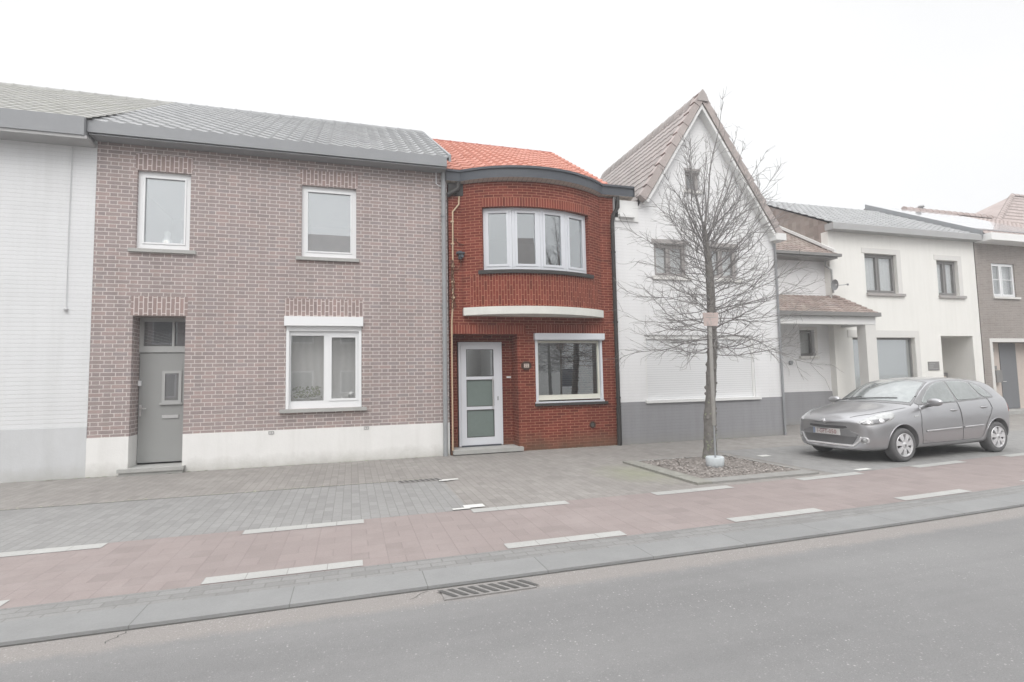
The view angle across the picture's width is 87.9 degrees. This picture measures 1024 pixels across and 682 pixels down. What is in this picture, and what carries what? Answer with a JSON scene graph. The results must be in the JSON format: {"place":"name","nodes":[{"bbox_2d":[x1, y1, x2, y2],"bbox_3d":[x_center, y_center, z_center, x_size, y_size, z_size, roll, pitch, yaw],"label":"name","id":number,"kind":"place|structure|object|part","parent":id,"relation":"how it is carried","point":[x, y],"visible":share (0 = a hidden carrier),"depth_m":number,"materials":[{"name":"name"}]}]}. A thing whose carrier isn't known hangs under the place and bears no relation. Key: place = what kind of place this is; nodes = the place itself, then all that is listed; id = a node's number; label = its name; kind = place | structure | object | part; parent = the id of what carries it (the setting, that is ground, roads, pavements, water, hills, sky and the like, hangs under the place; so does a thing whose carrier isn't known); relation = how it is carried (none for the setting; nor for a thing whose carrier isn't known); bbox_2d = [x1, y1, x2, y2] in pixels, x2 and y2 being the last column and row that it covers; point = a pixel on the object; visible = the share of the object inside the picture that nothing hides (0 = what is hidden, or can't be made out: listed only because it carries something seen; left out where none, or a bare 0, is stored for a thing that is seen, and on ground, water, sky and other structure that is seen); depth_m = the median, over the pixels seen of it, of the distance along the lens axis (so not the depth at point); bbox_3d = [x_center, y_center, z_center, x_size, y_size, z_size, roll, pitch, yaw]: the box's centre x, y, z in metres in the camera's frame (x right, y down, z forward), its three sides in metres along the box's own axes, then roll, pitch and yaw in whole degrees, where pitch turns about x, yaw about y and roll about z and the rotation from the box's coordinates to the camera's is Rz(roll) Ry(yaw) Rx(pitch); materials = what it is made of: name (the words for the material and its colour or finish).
{"place":"outdoors","nodes":[
{"label":"outdoors","id":0,"kind":"place"},
{"bbox_2d":[348,390,353,397],"bbox_3d":[-3.366,1.173,11.116,0.124,0.280,0.122,0,-4,-17],"label":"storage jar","id":1,"kind":"object","parent":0,"point":[351,394],"visible":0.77,"depth_m":11.08,"materials":[{"name":"grey ceramic"}]},
{"bbox_2d":[0,506,1023,681],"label":"road","id":2,"kind":"structure","parent":0,"point":[940,600],"depth_m":3.43,"materials":[{"name":"grey asphalt"}]},
{"bbox_2d":[438,578,538,600],"bbox_3d":[-0.181,1.924,4.111,0.783,0.028,0.200,0,-4,-17],"label":"storm drain","id":3,"kind":"object","parent":2,"relation":"on","point":[455,593],"visible":0.96,"depth_m":4.09,"materials":[{"name":"grey metal"}]},
{"bbox_2d":[0,492,1023,645],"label":"kerb","id":4,"kind":"structure","parent":2,"relation":"on","point":[52,627],"depth_m":4.32,"materials":[{"name":"grey concrete"}]},
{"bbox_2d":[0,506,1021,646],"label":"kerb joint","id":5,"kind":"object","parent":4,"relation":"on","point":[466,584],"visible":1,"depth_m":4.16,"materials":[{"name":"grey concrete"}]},
{"bbox_2d":[0,455,1023,608],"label":"cycle path","id":6,"kind":"structure","parent":0,"point":[127,567],"depth_m":5.58,"materials":[{"name":"red brick"}]},
{"bbox_2d":[0,543,106,556],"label":"road marking","id":7,"kind":"object","parent":6,"relation":"on","point":[46,550],"visible":1,"depth_m":5.25,"materials":[{"name":"white paint"}]},
{"bbox_2d":[201,560,362,583],"bbox_3d":[-1.926,1.963,4.523,1.260,0.001,0.160,0,-4,-17],"label":"road marking","id":8,"kind":"object","parent":6,"relation":"on","point":[242,576],"visible":1,"depth_m":4.51,"materials":[{"name":"white paint"}]},
{"bbox_2d":[242,519,363,533],"bbox_3d":[-2.311,2.073,5.935,1.260,0.001,0.175,0,-4,-17],"label":"road marking","id":9,"kind":"object","parent":6,"relation":"on","point":[302,526],"visible":1,"depth_m":5.93,"materials":[{"name":"white paint"}]},
{"bbox_2d":[470,501,569,512],"bbox_3d":[0.110,2.077,6.668,1.260,0.001,0.175,0,-4,-17],"label":"road marking","id":10,"kind":"object","parent":6,"relation":"on","point":[518,506],"visible":1,"depth_m":6.66,"materials":[{"name":"white paint"}]},
{"bbox_2d":[504,531,626,548],"bbox_3d":[0.540,1.967,5.269,1.260,0.001,0.160,0,-4,-17],"label":"road marking","id":11,"kind":"object","parent":6,"relation":"on","point":[561,539],"visible":1,"depth_m":5.26,"materials":[{"name":"white paint"}]},
{"bbox_2d":[652,485,733,494],"bbox_3d":[2.528,2.082,7.415,1.263,0.001,0.177,0,-4,-18],"label":"road marking","id":12,"kind":"object","parent":6,"relation":"on","point":[690,490],"visible":1,"depth_m":7.40,"materials":[{"name":"white paint"}]},
{"bbox_2d":[726,508,822,521],"bbox_3d":[3.001,1.972,6.030,1.263,0.001,0.162,0,-4,-18],"label":"road marking","id":13,"kind":"object","parent":6,"relation":"on","point":[771,515],"visible":1,"depth_m":6.02,"materials":[{"name":"white paint"}]},
{"bbox_2d":[795,472,862,479],"bbox_3d":[4.926,2.091,8.223,1.269,0.001,0.177,0,-4,-19],"label":"road marking","id":14,"kind":"object","parent":6,"relation":"on","point":[829,476],"visible":1,"depth_m":8.21,"materials":[{"name":"white paint"}]},
{"bbox_2d":[895,489,970,499],"bbox_3d":[5.443,1.982,6.855,1.269,0.001,0.162,0,-4,-19],"label":"road marking","id":15,"kind":"object","parent":6,"relation":"on","point":[933,494],"visible":1,"depth_m":6.85,"materials":[{"name":"white paint"}]},
{"bbox_2d":[912,461,963,467],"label":"road marking","id":16,"kind":"object","parent":6,"relation":"on","point":[936,464],"visible":1,"depth_m":9.07,"materials":[{"name":"white paint"}]},
{"bbox_2d":[1000,453,1023,456],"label":"road marking","id":17,"kind":"object","parent":6,"relation":"on","point":[1017,454],"visible":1,"depth_m":9.86,"materials":[{"name":"white paint"}]},
{"bbox_2d":[0,408,1023,608],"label":"pavement","id":18,"kind":"structure","parent":0,"point":[496,479],"depth_m":8.92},
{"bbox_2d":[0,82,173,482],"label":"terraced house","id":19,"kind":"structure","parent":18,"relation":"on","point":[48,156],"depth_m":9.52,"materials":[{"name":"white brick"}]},
{"bbox_2d":[0,481,396,510],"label":"gutter line","id":20,"kind":"object","parent":18,"relation":"on","point":[191,496],"visible":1,"depth_m":7.68,"materials":[{"name":"grey concrete"}]},
{"bbox_2d":[0,478,468,552],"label":"parking bay","id":21,"kind":"object","parent":18,"relation":"on","point":[45,527],"visible":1,"depth_m":6.65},
{"bbox_2d":[85,102,450,477],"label":"terraced house","id":22,"kind":"structure","parent":18,"relation":"on","point":[310,252],"depth_m":10.64,"materials":[{"name":"brown brick"}]},
{"bbox_2d":[137,353,184,462],"bbox_3d":[-6.721,1.276,10.241,0.850,2.085,0.136,0,-4,-17],"label":"door","id":23,"kind":"structure","parent":22,"relation":"in","point":[161,390],"depth_m":10.24,"materials":[{"name":"grey wood"}]},
{"bbox_2d":[128,171,195,254],"bbox_3d":[-6.675,-2.462,10.211,1.120,1.587,0.200,0,-4,-17],"label":"window","id":24,"kind":"structure","parent":22,"relation":"in","point":[142,246],"depth_m":10.18,"materials":[{"name":"white plastic"}]},
{"bbox_2d":[139,318,185,352],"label":"transom window","id":25,"kind":"structure","parent":22,"relation":"in","point":[142,348],"depth_m":10.31,"materials":[{"name":"grey"}]},
{"bbox_2d":[162,231,172,242],"bbox_3d":[-6.692,-1.983,10.315,0.190,0.314,0.185,0,-4,-17],"label":"figurine","id":26,"kind":"object","parent":22,"relation":"on","point":[167,238],"visible":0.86,"depth_m":10.27,"materials":[{"name":"white ceramic"}]},
{"bbox_2d":[292,386,307,400],"bbox_3d":[-4.329,1.117,10.857,0.320,0.395,0.215,0,-4,-17],"label":"potted plant","id":27,"kind":"object","parent":22,"relation":"on","point":[300,398],"visible":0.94,"depth_m":10.82,"materials":[{"name":"green plant"}]},
{"bbox_2d":[306,386,321,400],"bbox_3d":[-4.082,1.116,10.924,0.318,0.395,0.218,0,-4,-17],"label":"potted plant","id":28,"kind":"object","parent":22,"relation":"on","point":[312,398],"visible":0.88,"depth_m":10.90,"materials":[{"name":"green plant"}]},
{"bbox_2d":[279,326,366,412],"bbox_3d":[-3.865,0.571,10.965,1.855,1.800,0.490,0,-4,-17],"label":"window","id":29,"kind":"structure","parent":22,"relation":"in","point":[329,358],"depth_m":11.03,"materials":[{"name":"white plastic"}]},
{"bbox_2d":[296,186,358,262],"bbox_3d":[-3.829,-2.432,11.070,1.235,1.577,0.200,0,-4,-17],"label":"window","id":30,"kind":"structure","parent":22,"relation":"in","point":[306,255],"depth_m":11.06,"materials":[{"name":"white plastic"}]},
{"bbox_2d":[398,478,439,483],"bbox_3d":[-1.488,2.252,8.530,0.666,0.028,0.220,0,-4,-17],"label":"storm drain","id":31,"kind":"object","parent":18,"relation":"on","point":[419,480],"visible":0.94,"depth_m":8.51,"materials":[{"name":"grey metal"}]},
{"bbox_2d":[463,504,483,507],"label":"parking marking","id":32,"kind":"object","parent":18,"relation":"on","point":[476,505],"visible":1,"depth_m":6.74,"materials":[{"name":"white paint"}]},
{"bbox_2d":[0,485,1023,622],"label":"cobble strip","id":33,"kind":"object","parent":18,"relation":"on","point":[89,605],"visible":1,"depth_m":4.67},
{"bbox_2d":[433,139,634,454],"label":"terraced house","id":34,"kind":"structure","parent":18,"relation":"on","point":[533,326],"depth_m":12.14,"materials":[{"name":"red brick"},{"name":"orange tile"},{"name":"clear glass"}]},
{"bbox_2d":[460,344,500,445],"bbox_3d":[-0.707,1.211,12.100,0.916,2.276,0.114,0,-4,-17],"label":"door","id":35,"kind":"structure","parent":34,"relation":"in","point":[480,395],"depth_m":12.09,"materials":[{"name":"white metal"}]},
{"bbox_2d":[483,208,512,269],"bbox_3d":[-0.317,-2.256,11.831,0.637,1.420,0.092,-1,-4,3],"label":"window","id":36,"kind":"structure","parent":34,"relation":"in","point":[509,265],"depth_m":11.80,"materials":[{"name":"white plastic"}]},
{"bbox_2d":[511,208,540,269],"bbox_3d":[0.313,-2.266,11.872,0.637,1.420,0.092,0,-4,-10],"label":"window","id":37,"kind":"structure","parent":34,"relation":"in","point":[514,211],"depth_m":11.84,"materials":[{"name":"white plastic"}]},
{"bbox_2d":[539,209,565,270],"bbox_3d":[0.917,-2.265,12.055,0.637,1.420,0.092,1,-5,-23],"label":"window","id":38,"kind":"structure","parent":34,"relation":"in","point":[561,215],"depth_m":12.04,"materials":[{"name":"white plastic"}]},
{"bbox_2d":[535,340,607,405],"bbox_3d":[1.363,0.737,12.393,1.810,1.497,0.200,0,-4,-17],"label":"window","id":39,"kind":"structure","parent":34,"relation":"in","point":[599,364],"depth_m":12.39,"materials":[{"name":"beige plastic"}]},
{"bbox_2d":[565,212,586,273],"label":"window","id":40,"kind":"structure","parent":34,"relation":"in","point":[581,219],"depth_m":12.40,"materials":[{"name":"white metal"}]},
{"bbox_2d":[600,89,786,444],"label":"terraced house","id":41,"kind":"structure","parent":18,"relation":"on","point":[663,400],"depth_m":13.54,"materials":[{"name":"paint"}]},
{"bbox_2d":[652,244,691,280],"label":"window","id":42,"kind":"structure","parent":41,"relation":"in","point":[663,260],"depth_m":13.47,"materials":[{"name":"grey glass"}]},
{"bbox_2d":[684,172,702,193],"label":"window","id":43,"kind":"structure","parent":41,"relation":"in","point":[696,184],"depth_m":13.80,"materials":[{"name":"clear glass"}]},
{"bbox_2d":[710,247,742,282],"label":"window","id":44,"kind":"structure","parent":41,"relation":"in","point":[716,254],"depth_m":13.95,"materials":[{"name":"grey glass"}]},
{"bbox_2d":[638,455,797,478],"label":"leaf litter","id":45,"kind":"object","parent":18,"relation":"on","point":[741,461],"visible":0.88,"depth_m":9.10,"materials":[{"name":"brown plant"}]},
{"bbox_2d":[703,312,723,467],"bbox_3d":[3.528,0.849,9.363,0.331,2.715,0.307,0,-4,-17],"label":"tree stake","id":46,"kind":"object","parent":45,"relation":"on","point":[710,320],"visible":0.95,"depth_m":9.36,"materials":[{"name":"wood"}]},
{"bbox_2d":[623,454,818,484],"bbox_3d":[3.476,2.206,9.183,2.260,0.084,2.250,0,-4,-17],"label":"tree pit","id":47,"kind":"object","parent":18,"relation":"on","point":[682,476],"visible":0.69,"depth_m":8.37,"materials":[{"name":"grey concrete"}]},
{"bbox_2d":[604,87,843,458],"bbox_3d":[3.737,-1.218,9.906,4.035,6.968,4.076,0,-4,-17],"label":"bare tree","id":48,"kind":"object","parent":18,"relation":"on","point":[708,440],"visible":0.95,"depth_m":9.85,"materials":[{"name":"brown plant"}]},
{"bbox_2d":[776,226,880,424],"bbox_3d":[8.563,-0.831,17.452,4.700,7.130,3.760,0,-4,-17],"label":"side annex","id":49,"kind":"object","parent":18,"relation":"on","point":[803,395],"visible":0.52,"depth_m":16.94,"materials":[{"name":"white paint"}]},
{"bbox_2d":[799,330,819,358],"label":"window","id":50,"kind":"structure","parent":49,"relation":"in","point":[806,347],"depth_m":17.30,"materials":[{"name":"grey glass"}]},
{"bbox_2d":[717,430,1023,473],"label":"parking bay","id":51,"kind":"object","parent":18,"relation":"on","point":[836,461],"visible":0.6,"depth_m":10.17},
{"bbox_2d":[800,377,1009,461],"bbox_3d":[7.800,1.472,10.647,4.253,1.486,2.241,0,-4,-20],"label":"parked car","id":52,"kind":"object","parent":51,"relation":"on","point":[900,419],"visible":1,"depth_m":9.93,"materials":[{"name":"grey paint"}]},
{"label":"front door window","id":53,"kind":"part","parent":52,"relation":"part of","materials":[{"name":"grey glass"}]},
{"bbox_3d":[8.135,1.489,9.876,1.654,0.740,0.136,0,-4,-20],"label":"front door","id":54,"kind":"part","parent":52,"relation":"part of","materials":[{"name":"grey paint"}]},
{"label":"rear door window","id":55,"kind":"part","parent":52,"relation":"part of","materials":[{"name":"grey glass"}]},
{"bbox_3d":[8.858,1.475,10.132,0.946,0.764,0.122,0,-4,-20],"label":"rear door","id":56,"kind":"part","parent":52,"relation":"part of","materials":[{"name":"grey paint"}]},
{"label":"quarter window","id":57,"kind":"part","parent":52,"relation":"part of","materials":[{"name":"grey glass"}]},
{"bbox_2d":[0,0,1023,212],"label":"sky","id":58,"kind":"structure","parent":0,"point":[897,104],"materials":[{"name":"white"}]},
{"bbox_2d":[766,201,984,402],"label":"terraced house","id":59,"kind":"structure","parent":0,"point":[912,282],"depth_m":18.40,"materials":[{"name":"beige paint"}]},
{"bbox_2d":[853,338,913,387],"bbox_3d":[12.433,1.003,18.034,2.950,2.300,0.350,0,-4,-17],"label":"garage door","id":60,"kind":"structure","parent":59,"relation":"in","point":[891,355],"depth_m":18.38,"materials":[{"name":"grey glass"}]},
{"bbox_2d":[864,254,905,296],"bbox_3d":[12.615,-2.259,18.105,1.730,1.492,0.270,0,-4,-17],"label":"window","id":61,"kind":"structure","parent":59,"relation":"in","point":[879,269],"depth_m":18.15,"materials":[{"name":"grey glass"}]},
{"bbox_2d":[936,261,966,298],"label":"window","id":62,"kind":"structure","parent":59,"relation":"in","point":[945,269],"depth_m":19.06,"materials":[{"name":"grey glass"}]},
{"bbox_2d":[864,205,1023,413],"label":"terraced house","id":63,"kind":"structure","parent":0,"point":[998,249],"depth_m":19.89,"materials":[{"name":"brown brick"}]},
{"bbox_2d":[991,263,1020,298],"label":"window","id":64,"kind":"structure","parent":63,"relation":"in","point":[1000,276],"depth_m":19.93,"materials":[{"name":"white glass"}]},
{"bbox_2d":[993,343,1023,407],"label":"door frame","id":65,"kind":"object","parent":63,"relation":"in","point":[1019,347],"depth_m":20.22,"materials":[{"name":"white wood"}]},
{"bbox_2d":[998,343,1020,407],"bbox_3d":[18.786,1.310,20.048,0.890,2.440,0.132,0,-4,-17],"label":"door","id":66,"kind":"structure","parent":63,"relation":"in","point":[1007,353],"depth_m":20.05,"materials":[{"name":"wood"}]},
{"label":"ground","id":67,"kind":"structure","parent":0,"visible":0},
{"bbox_2d":[975,193,1023,223],"bbox_3d":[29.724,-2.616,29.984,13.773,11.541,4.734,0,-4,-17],"label":"roof","id":68,"kind":"structure","parent":67,"relation":"on","point":[1010,208],"depth_m":28.50,"materials":[{"name":"beige tile"}]}
]}

